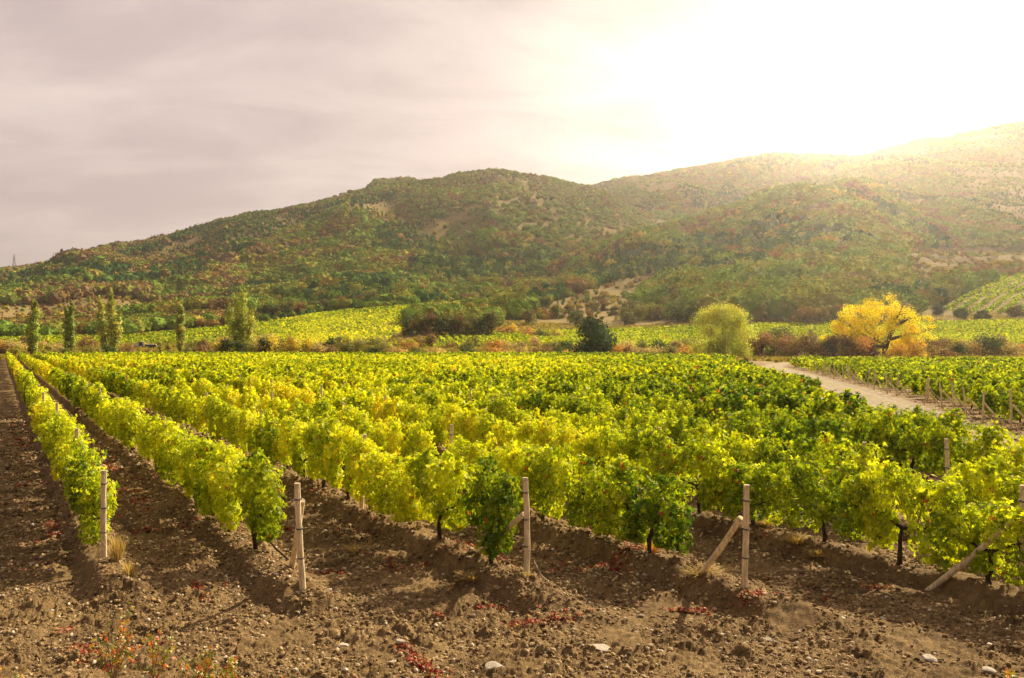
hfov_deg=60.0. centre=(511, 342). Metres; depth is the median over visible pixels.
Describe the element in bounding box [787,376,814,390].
grapevine
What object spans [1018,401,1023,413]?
grapevine
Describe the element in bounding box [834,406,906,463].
grapevine
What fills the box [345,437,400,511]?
grapevine
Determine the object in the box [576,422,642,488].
grapevine
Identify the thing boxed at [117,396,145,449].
grapevine
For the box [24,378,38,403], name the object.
grapevine
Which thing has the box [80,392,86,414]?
grapevine
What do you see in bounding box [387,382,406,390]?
grapevine
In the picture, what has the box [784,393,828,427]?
grapevine
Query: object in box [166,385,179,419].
grapevine
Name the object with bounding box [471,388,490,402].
grapevine
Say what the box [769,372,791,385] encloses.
grapevine
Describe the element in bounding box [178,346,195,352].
shrub
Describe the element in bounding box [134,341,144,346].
farm tractor
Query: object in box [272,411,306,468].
grapevine
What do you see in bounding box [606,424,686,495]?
grapevine
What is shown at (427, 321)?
hedge tree
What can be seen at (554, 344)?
shrub
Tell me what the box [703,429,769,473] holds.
grapevine
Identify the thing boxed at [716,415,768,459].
grapevine
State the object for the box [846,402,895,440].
grapevine
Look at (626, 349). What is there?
shrub
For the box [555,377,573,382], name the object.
grapevine
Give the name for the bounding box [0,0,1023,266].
sky
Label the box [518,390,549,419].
grapevine
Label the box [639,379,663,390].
grapevine
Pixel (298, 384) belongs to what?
grapevine
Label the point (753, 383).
grapevine
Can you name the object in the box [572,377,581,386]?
grapevine
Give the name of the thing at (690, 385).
grapevine
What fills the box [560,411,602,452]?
grapevine
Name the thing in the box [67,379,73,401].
grapevine
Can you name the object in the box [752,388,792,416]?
grapevine
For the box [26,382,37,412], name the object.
grapevine
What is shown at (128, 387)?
grapevine
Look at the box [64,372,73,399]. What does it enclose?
grapevine
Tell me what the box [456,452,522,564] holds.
grapevine
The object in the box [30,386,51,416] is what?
grapevine
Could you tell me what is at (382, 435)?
grapevine
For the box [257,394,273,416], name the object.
grapevine
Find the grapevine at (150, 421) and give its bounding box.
[142,413,160,468]
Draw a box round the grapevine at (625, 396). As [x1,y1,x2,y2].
[609,384,639,413]
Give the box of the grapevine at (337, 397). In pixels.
[329,385,346,410]
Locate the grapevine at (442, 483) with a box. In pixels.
[405,444,475,539]
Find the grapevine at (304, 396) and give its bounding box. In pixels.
[294,382,315,414]
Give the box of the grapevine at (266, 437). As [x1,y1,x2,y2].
[249,409,283,465]
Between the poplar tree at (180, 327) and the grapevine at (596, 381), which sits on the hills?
the poplar tree at (180, 327)
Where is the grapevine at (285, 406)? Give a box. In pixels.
[278,401,296,424]
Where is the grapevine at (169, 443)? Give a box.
[158,420,197,485]
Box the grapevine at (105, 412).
[101,400,113,430]
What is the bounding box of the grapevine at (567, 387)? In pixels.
[551,381,576,395]
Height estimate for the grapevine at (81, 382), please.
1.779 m
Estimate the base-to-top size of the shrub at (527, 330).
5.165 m
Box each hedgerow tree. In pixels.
[256,302,275,313]
[266,305,281,313]
[278,300,295,314]
[291,302,306,313]
[317,298,328,310]
[365,291,377,298]
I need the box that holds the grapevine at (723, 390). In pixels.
[703,382,730,395]
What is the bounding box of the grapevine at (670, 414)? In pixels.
[650,408,689,435]
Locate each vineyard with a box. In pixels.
[0,301,451,343]
[388,318,1023,347]
[945,272,1023,312]
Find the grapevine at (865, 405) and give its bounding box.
[834,395,871,411]
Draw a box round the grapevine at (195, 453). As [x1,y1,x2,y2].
[181,425,215,506]
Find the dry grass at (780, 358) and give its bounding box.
[0,310,1023,362]
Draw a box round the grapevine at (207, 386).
[200,384,211,395]
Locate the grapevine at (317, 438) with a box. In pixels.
[298,417,341,487]
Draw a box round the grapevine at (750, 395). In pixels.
[730,392,764,412]
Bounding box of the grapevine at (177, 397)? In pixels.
[170,389,186,423]
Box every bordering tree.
[932,303,945,314]
[953,307,968,319]
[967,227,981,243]
[973,309,992,319]
[1005,305,1023,316]
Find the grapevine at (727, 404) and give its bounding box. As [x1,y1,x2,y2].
[712,391,756,422]
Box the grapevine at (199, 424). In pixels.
[188,396,205,434]
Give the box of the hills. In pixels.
[0,127,1023,352]
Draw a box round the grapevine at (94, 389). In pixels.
[85,382,106,419]
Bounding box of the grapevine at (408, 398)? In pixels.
[400,384,417,409]
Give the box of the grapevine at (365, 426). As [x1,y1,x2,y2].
[351,417,386,450]
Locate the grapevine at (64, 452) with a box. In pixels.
[52,434,96,473]
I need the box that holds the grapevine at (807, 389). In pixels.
[794,385,824,399]
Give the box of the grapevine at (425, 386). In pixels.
[412,383,430,395]
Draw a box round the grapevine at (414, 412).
[397,397,427,432]
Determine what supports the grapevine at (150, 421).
on the ground at (968, 591)
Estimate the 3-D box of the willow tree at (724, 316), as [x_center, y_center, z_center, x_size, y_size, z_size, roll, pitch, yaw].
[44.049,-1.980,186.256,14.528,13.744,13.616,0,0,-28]
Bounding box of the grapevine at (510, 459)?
[480,431,538,508]
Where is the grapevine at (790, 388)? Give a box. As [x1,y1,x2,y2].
[769,385,802,409]
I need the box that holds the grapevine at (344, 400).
[338,393,358,409]
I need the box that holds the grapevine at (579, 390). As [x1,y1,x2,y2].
[572,381,601,396]
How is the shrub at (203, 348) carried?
on the ground at (968, 591)
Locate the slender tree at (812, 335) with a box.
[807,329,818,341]
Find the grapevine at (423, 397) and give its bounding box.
[410,386,441,416]
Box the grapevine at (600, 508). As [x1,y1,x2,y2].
[563,453,655,536]
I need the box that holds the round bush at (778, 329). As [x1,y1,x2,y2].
[760,326,796,349]
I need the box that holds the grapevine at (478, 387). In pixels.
[467,382,491,400]
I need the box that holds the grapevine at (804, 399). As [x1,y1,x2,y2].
[790,395,812,417]
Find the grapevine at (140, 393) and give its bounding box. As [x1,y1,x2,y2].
[138,380,146,404]
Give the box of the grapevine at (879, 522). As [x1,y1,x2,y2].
[843,456,965,564]
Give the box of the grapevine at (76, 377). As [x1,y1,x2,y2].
[71,375,82,395]
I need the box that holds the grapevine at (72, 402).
[71,378,80,405]
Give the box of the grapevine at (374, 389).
[360,387,379,400]
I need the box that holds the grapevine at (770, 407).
[753,403,791,430]
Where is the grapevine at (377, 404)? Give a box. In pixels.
[364,393,393,431]
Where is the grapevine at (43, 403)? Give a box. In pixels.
[36,402,44,435]
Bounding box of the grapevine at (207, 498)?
[188,440,225,516]
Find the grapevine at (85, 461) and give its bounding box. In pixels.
[65,442,106,523]
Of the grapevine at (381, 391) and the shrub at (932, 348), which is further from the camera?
the shrub at (932, 348)
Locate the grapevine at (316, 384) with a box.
[311,377,325,399]
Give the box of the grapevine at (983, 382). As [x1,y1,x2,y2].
[951,378,987,408]
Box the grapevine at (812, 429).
[784,414,860,475]
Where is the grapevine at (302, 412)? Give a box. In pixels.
[279,397,312,423]
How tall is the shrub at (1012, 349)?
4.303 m
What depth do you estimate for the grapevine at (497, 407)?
29.06 m
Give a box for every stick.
[270,542,288,559]
[533,560,549,583]
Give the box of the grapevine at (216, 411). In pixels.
[200,397,236,441]
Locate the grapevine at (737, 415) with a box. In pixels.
[709,404,760,441]
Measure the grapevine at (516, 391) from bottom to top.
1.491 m
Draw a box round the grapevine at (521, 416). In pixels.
[505,405,539,428]
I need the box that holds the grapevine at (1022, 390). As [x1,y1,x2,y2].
[998,388,1023,396]
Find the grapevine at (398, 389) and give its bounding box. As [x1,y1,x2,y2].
[386,383,406,415]
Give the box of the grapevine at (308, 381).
[300,377,312,393]
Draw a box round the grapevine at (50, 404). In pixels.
[32,400,66,442]
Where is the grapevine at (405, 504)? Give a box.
[374,453,430,522]
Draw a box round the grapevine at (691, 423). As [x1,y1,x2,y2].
[679,415,725,444]
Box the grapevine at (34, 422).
[28,401,45,434]
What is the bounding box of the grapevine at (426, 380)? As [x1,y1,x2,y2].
[415,375,435,387]
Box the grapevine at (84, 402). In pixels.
[82,385,90,414]
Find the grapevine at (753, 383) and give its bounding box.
[747,382,766,393]
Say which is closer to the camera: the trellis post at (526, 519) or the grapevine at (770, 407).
the trellis post at (526, 519)
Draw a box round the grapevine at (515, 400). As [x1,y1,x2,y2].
[507,396,531,413]
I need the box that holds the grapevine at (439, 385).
[430,381,444,391]
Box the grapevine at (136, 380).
[130,377,141,401]
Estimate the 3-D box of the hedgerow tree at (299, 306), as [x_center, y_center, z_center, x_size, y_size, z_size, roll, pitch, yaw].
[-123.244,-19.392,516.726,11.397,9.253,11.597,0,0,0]
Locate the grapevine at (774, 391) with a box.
[752,386,781,401]
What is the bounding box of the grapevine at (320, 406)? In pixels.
[307,396,337,423]
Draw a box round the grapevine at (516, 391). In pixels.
[502,386,521,408]
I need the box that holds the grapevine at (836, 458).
[799,431,886,508]
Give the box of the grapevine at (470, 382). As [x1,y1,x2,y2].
[462,375,482,395]
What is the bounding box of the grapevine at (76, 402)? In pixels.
[72,382,80,408]
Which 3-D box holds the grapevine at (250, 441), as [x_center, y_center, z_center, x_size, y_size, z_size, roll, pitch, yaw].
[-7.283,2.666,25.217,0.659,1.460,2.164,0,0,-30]
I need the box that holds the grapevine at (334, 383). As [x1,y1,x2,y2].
[323,380,342,398]
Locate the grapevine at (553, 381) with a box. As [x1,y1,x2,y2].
[547,378,572,389]
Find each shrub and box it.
[0,338,27,347]
[0,347,16,353]
[17,336,28,344]
[46,341,63,352]
[51,345,71,353]
[75,334,98,347]
[80,344,104,352]
[98,343,118,352]
[114,343,136,352]
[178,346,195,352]
[184,339,198,347]
[192,344,214,352]
[195,337,213,351]
[209,342,228,352]
[212,336,231,342]
[217,337,235,352]
[230,340,245,351]
[237,338,266,352]
[253,332,278,342]
[256,337,273,351]
[264,333,293,352]
[273,335,286,347]
[281,335,304,351]
[300,337,315,351]
[308,341,327,352]
[321,344,343,352]
[323,337,337,345]
[331,335,350,347]
[337,340,356,352]
[351,337,372,352]
[364,336,383,344]
[364,345,381,352]
[371,340,393,351]
[383,345,406,352]
[394,337,418,348]
[407,344,426,352]
[415,334,425,346]
[422,331,439,347]
[428,347,450,352]
[442,341,458,347]
[456,343,477,352]
[458,339,475,348]
[465,335,479,345]
[481,337,506,349]
[486,345,506,352]
[493,325,509,333]
[497,337,512,349]
[506,323,518,332]
[509,345,529,352]
[512,339,528,349]
[519,326,533,334]
[527,342,556,351]
[528,335,540,345]
[531,328,550,335]
[541,341,564,350]
[548,328,562,335]
[549,345,571,352]
[558,340,576,350]
[610,344,624,352]
[618,336,638,349]
[622,345,634,352]
[632,347,649,352]
[633,338,647,350]
[641,345,665,353]
[651,339,667,347]
[658,344,681,354]
[668,339,683,350]
[672,344,691,354]
[676,336,696,348]
[745,330,774,355]
[746,337,768,355]
[762,327,789,355]
[770,330,804,356]
[788,332,810,355]
[794,332,829,356]
[811,335,837,356]
[822,331,855,355]
[830,335,869,356]
[841,335,875,356]
[854,338,883,356]
[882,341,915,356]
[903,337,930,357]
[919,335,956,356]
[920,343,942,356]
[943,339,971,355]
[958,338,990,355]
[968,330,1008,355]
[982,334,1018,354]
[997,341,1023,356]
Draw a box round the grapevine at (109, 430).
[104,401,116,436]
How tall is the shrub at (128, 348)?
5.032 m
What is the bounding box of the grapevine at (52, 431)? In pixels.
[47,415,64,467]
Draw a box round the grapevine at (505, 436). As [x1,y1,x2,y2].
[484,418,525,456]
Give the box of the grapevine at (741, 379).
[726,376,751,387]
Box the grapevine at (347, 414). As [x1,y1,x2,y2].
[327,402,369,437]
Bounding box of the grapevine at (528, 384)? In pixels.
[519,379,537,393]
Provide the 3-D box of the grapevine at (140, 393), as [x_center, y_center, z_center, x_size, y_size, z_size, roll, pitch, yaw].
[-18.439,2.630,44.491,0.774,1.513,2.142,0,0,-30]
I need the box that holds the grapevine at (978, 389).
[966,383,1005,410]
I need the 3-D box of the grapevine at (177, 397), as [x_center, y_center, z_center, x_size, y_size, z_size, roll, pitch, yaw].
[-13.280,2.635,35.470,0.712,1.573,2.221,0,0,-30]
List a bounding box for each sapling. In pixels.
[10,344,20,355]
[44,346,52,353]
[156,341,161,352]
[165,344,172,352]
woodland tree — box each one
[519,308,537,323]
[541,298,550,307]
[549,304,566,318]
[563,304,574,313]
[566,306,584,324]
[585,309,593,319]
[589,301,600,311]
[599,301,607,310]
[608,306,618,315]
[621,300,649,320]
[621,311,638,324]
[649,305,666,319]
[659,296,672,306]
[662,299,690,321]
[702,301,720,315]
[727,301,747,315]
[791,305,813,322]
[805,304,829,322]
[827,305,839,321]
[834,304,850,318]
[875,304,888,322]
[900,300,922,321]
[914,287,931,304]
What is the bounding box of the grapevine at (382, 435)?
[369,415,405,465]
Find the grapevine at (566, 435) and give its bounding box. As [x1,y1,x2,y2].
[540,420,607,477]
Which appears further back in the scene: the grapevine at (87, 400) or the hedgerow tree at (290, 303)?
the hedgerow tree at (290, 303)
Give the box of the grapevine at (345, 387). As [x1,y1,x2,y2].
[337,383,350,395]
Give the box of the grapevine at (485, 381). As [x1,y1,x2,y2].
[479,379,491,389]
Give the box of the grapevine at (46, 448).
[36,416,69,456]
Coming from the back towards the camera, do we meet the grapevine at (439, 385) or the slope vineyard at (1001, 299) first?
the slope vineyard at (1001, 299)
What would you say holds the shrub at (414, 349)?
on the ground at (968, 591)
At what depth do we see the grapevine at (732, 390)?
37.89 m
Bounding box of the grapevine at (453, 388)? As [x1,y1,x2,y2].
[438,382,465,398]
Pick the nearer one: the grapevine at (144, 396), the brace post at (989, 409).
the brace post at (989, 409)
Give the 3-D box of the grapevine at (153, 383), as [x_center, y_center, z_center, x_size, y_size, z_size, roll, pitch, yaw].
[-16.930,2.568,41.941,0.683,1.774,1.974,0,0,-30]
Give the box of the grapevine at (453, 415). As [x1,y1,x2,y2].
[440,402,477,449]
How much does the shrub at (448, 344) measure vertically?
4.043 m
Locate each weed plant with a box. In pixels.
[0,666,26,677]
[89,602,151,677]
[130,627,174,677]
[173,645,237,677]
[213,656,237,677]
[1003,668,1018,677]
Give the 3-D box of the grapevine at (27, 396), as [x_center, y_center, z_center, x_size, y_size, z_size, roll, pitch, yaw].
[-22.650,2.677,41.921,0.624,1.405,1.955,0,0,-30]
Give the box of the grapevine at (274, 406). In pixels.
[265,396,288,423]
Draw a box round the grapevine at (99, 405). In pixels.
[92,398,107,428]
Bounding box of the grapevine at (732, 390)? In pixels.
[728,385,757,399]
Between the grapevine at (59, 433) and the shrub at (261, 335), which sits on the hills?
the shrub at (261, 335)
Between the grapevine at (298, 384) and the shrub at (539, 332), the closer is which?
the grapevine at (298, 384)
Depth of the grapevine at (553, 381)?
45.64 m
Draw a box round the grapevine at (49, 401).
[37,399,56,437]
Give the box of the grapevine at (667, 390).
[653,382,684,402]
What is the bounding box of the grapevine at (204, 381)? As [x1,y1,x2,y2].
[195,378,211,398]
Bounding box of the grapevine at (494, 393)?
[479,387,514,416]
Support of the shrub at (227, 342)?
on the ground at (968, 591)
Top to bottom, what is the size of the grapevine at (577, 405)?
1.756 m
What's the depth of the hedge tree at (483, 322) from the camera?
329.49 m
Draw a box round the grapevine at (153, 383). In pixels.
[147,379,158,408]
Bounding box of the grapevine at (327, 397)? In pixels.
[314,390,332,411]
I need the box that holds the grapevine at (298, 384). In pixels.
[293,378,304,391]
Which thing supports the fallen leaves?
on the ground at (968, 591)
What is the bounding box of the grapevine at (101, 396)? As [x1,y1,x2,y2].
[91,392,113,421]
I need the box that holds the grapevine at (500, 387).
[485,380,511,396]
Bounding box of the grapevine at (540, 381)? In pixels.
[531,376,551,389]
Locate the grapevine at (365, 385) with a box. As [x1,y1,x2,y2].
[359,377,372,391]
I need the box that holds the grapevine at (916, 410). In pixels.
[891,404,939,440]
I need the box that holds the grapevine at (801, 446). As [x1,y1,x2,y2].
[750,429,842,501]
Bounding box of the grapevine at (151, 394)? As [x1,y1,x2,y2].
[148,384,162,413]
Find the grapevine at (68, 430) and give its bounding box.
[34,416,94,480]
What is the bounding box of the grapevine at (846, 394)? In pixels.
[822,388,866,405]
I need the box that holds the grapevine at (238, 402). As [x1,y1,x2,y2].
[227,390,245,410]
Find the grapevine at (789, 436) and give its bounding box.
[757,411,811,462]
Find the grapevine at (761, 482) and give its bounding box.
[707,449,794,525]
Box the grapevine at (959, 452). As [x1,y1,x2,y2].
[929,412,1016,476]
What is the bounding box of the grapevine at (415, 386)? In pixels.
[401,382,418,392]
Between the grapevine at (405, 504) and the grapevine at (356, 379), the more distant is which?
the grapevine at (356, 379)
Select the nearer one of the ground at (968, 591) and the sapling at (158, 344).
the ground at (968, 591)
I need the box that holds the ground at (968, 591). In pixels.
[0,359,1023,677]
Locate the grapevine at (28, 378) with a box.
[25,375,37,386]
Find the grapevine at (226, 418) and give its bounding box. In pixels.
[221,404,248,444]
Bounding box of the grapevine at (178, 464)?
[166,434,215,496]
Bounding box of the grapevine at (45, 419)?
[39,407,63,450]
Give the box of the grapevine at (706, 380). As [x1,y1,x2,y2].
[700,376,728,387]
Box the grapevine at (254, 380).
[247,373,264,393]
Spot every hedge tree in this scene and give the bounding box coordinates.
[401,316,417,335]
[406,312,428,334]
[418,312,439,336]
[430,313,454,335]
[437,313,460,334]
[451,315,468,334]
[458,315,482,335]
[473,316,494,333]
[482,310,503,334]
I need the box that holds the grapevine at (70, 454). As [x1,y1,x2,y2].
[55,437,107,511]
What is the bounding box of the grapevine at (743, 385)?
[727,383,759,392]
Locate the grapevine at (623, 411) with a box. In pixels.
[616,400,664,433]
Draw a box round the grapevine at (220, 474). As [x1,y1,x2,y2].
[205,443,248,531]
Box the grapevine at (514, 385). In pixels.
[502,379,522,390]
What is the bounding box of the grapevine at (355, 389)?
[347,382,362,395]
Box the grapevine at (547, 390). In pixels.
[538,384,554,393]
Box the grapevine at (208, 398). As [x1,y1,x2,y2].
[200,393,224,438]
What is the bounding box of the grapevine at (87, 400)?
[86,381,107,403]
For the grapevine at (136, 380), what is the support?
on the ground at (968, 591)
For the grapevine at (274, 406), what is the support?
on the ground at (968, 591)
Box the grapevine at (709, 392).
[701,386,726,422]
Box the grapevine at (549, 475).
[508,431,576,520]
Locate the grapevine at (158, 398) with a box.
[154,386,166,415]
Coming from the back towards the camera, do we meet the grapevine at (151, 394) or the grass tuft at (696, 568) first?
the grapevine at (151, 394)
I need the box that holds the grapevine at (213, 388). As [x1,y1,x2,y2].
[204,383,222,395]
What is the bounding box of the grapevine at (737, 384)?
[726,382,745,391]
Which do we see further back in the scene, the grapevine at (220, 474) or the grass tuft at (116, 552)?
the grapevine at (220, 474)
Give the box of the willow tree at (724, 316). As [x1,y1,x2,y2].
[683,301,759,356]
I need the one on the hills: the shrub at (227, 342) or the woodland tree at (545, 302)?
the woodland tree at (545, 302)
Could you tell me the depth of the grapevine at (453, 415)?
26.31 m
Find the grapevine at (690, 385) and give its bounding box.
[680,382,703,398]
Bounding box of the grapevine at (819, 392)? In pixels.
[796,387,825,403]
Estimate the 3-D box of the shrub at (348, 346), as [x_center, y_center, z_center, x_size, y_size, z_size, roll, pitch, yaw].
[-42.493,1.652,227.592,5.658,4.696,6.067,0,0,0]
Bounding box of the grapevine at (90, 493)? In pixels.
[64,463,119,544]
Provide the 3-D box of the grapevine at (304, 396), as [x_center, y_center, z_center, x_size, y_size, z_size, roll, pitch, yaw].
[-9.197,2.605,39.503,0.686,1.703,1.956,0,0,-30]
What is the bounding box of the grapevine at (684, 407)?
[643,387,695,422]
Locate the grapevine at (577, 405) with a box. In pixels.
[558,391,595,430]
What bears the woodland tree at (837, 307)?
on the hills
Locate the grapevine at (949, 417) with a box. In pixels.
[902,407,972,462]
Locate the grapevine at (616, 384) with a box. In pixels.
[609,380,623,394]
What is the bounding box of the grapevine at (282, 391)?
[272,382,292,402]
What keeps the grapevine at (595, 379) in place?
on the ground at (968, 591)
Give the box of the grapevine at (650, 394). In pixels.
[640,390,669,406]
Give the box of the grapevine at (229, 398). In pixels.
[224,386,234,405]
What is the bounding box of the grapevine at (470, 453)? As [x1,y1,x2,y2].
[441,434,494,486]
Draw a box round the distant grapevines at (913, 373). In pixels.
[5,350,1023,401]
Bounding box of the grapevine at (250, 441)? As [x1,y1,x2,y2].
[243,412,265,457]
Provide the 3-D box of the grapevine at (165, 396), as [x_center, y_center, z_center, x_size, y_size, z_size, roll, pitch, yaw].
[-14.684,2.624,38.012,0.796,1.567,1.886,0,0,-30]
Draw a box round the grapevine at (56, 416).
[42,410,78,441]
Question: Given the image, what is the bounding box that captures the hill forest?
[0,121,1023,336]
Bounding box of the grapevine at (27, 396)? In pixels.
[25,385,32,406]
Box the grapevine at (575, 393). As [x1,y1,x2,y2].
[559,392,586,416]
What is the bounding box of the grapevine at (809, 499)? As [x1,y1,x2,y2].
[767,446,878,541]
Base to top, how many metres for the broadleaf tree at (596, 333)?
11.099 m
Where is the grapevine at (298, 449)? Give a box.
[286,415,317,479]
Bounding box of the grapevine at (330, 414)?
[315,406,338,425]
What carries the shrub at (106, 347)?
on the ground at (968, 591)
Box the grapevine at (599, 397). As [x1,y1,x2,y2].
[578,387,613,415]
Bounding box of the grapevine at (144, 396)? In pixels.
[140,379,151,409]
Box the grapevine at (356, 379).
[351,375,365,391]
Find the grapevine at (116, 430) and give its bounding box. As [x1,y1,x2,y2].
[113,400,138,446]
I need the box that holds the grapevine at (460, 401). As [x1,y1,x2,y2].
[445,396,472,427]
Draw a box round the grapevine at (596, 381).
[582,375,602,390]
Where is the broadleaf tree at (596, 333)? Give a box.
[572,316,617,352]
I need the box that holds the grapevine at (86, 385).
[78,381,90,412]
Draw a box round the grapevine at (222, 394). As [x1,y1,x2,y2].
[217,382,238,401]
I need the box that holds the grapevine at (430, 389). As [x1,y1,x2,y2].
[425,386,445,401]
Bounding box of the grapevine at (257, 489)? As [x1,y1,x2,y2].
[227,447,287,549]
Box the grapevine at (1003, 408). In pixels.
[999,388,1023,422]
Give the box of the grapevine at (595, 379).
[584,373,607,386]
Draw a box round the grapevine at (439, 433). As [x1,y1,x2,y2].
[419,403,449,445]
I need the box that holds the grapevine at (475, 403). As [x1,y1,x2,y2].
[462,398,491,414]
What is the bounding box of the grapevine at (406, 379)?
[394,376,409,385]
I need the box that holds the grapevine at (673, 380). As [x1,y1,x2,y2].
[662,375,687,388]
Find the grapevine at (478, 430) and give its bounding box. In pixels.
[457,407,499,454]
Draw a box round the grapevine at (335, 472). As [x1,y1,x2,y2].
[323,419,367,499]
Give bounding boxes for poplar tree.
[23,298,40,353]
[60,299,76,350]
[94,287,124,351]
[173,301,186,351]
[222,284,257,349]
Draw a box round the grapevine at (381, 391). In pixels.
[374,383,387,396]
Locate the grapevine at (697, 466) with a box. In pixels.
[658,434,740,512]
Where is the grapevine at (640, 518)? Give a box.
[590,456,696,554]
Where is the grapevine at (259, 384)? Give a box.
[255,381,266,403]
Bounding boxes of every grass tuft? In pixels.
[104,531,133,561]
[114,556,142,577]
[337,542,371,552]
[453,568,479,580]
[521,571,533,576]
[637,539,664,553]
[673,560,732,577]
[749,514,774,526]
[773,531,815,544]
[799,546,831,556]
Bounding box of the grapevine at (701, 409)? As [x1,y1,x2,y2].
[686,394,723,425]
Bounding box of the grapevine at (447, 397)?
[428,390,456,414]
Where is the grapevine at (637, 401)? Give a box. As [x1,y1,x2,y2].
[626,394,647,410]
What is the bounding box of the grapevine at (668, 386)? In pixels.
[655,382,681,393]
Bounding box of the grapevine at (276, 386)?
[269,380,279,396]
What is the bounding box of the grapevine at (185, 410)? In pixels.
[177,385,198,426]
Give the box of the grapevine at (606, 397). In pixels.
[596,392,620,416]
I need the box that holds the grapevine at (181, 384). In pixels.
[174,376,189,391]
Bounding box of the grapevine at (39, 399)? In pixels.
[28,393,46,425]
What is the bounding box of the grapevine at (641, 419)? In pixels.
[614,400,680,463]
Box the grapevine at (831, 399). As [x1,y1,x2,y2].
[812,392,861,418]
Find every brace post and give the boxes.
[289,498,304,568]
[476,512,523,553]
[699,516,742,574]
[925,388,939,403]
[925,517,1016,590]
[943,391,958,407]
[954,395,971,413]
[968,398,986,416]
[983,402,1002,422]
[1012,404,1023,418]
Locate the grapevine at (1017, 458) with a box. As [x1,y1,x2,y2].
[980,435,1023,497]
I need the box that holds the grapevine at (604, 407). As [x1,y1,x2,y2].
[582,399,626,437]
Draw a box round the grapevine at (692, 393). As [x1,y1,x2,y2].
[681,384,707,410]
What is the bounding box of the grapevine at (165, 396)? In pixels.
[160,386,173,415]
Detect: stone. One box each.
[336,642,348,647]
[396,639,404,643]
[485,661,503,669]
[590,644,609,651]
[921,654,937,662]
[982,666,996,673]
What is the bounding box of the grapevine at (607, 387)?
[600,381,619,403]
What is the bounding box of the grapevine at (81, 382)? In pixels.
[76,378,86,400]
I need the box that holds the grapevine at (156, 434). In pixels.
[146,416,188,473]
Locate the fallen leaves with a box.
[1,387,1016,677]
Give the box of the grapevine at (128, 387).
[124,378,133,400]
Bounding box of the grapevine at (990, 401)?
[977,382,1022,416]
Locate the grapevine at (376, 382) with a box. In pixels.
[368,375,387,388]
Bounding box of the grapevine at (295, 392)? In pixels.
[288,383,300,407]
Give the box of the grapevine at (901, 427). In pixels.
[857,410,915,455]
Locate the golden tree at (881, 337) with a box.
[819,292,939,356]
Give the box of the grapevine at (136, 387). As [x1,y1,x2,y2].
[132,382,140,400]
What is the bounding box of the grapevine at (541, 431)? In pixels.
[515,416,558,457]
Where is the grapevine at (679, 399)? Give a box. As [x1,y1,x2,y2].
[664,396,697,423]
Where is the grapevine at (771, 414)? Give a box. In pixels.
[756,407,805,435]
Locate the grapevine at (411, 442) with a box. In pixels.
[393,413,435,463]
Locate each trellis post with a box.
[75,428,78,438]
[100,470,107,557]
[205,392,207,434]
[294,483,305,590]
[359,434,366,508]
[449,424,452,461]
[521,477,529,573]
[656,427,661,486]
[741,484,750,588]
[862,442,866,470]
[885,374,887,393]
[896,375,898,395]
[923,378,927,404]
[926,378,929,401]
[939,382,942,407]
[944,439,949,475]
[951,382,953,411]
[962,388,967,417]
[981,392,984,422]
[1009,390,1012,426]
[1019,485,1023,591]
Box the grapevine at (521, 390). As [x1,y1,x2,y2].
[515,386,542,398]
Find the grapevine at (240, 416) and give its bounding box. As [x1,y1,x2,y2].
[227,401,253,452]
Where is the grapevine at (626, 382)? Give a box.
[622,379,634,385]
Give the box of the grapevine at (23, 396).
[22,381,25,402]
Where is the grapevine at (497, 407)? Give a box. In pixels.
[481,393,524,434]
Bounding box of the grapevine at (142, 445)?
[127,407,156,460]
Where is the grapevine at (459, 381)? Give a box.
[455,379,468,389]
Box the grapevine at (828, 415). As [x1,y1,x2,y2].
[815,410,872,439]
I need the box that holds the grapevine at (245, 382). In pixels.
[239,375,252,393]
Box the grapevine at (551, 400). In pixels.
[538,393,567,421]
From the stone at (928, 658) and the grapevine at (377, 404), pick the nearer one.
the stone at (928, 658)
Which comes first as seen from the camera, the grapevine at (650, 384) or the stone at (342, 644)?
the stone at (342, 644)
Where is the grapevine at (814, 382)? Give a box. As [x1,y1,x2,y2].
[791,374,822,388]
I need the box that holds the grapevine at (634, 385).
[627,377,640,389]
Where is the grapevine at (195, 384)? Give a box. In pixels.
[191,378,202,397]
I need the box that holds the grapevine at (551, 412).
[533,406,570,448]
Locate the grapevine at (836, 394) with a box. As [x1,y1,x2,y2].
[804,392,844,415]
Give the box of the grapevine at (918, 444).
[868,406,944,474]
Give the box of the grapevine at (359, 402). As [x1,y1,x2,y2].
[346,389,374,424]
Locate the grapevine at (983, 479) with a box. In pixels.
[942,456,1023,540]
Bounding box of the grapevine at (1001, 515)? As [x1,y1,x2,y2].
[919,482,1023,586]
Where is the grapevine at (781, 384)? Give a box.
[768,381,796,389]
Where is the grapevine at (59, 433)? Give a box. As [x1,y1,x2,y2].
[49,416,85,473]
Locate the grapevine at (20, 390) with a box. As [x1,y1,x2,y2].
[19,382,24,398]
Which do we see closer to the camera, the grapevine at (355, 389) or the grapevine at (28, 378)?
the grapevine at (355, 389)
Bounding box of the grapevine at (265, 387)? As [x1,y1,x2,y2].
[259,378,274,398]
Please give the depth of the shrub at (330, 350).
229.00 m
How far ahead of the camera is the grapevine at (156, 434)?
21.61 m
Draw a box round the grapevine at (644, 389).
[633,385,661,398]
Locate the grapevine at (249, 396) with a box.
[240,385,261,416]
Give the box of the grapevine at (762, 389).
[752,386,771,392]
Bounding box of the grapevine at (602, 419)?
[589,413,630,456]
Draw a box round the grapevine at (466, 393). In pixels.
[460,385,472,405]
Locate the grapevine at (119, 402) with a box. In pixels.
[109,397,131,433]
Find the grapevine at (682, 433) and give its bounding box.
[664,415,729,477]
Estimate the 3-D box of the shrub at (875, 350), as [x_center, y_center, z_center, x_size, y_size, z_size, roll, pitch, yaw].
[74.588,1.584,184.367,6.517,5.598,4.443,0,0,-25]
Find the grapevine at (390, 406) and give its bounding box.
[377,394,408,431]

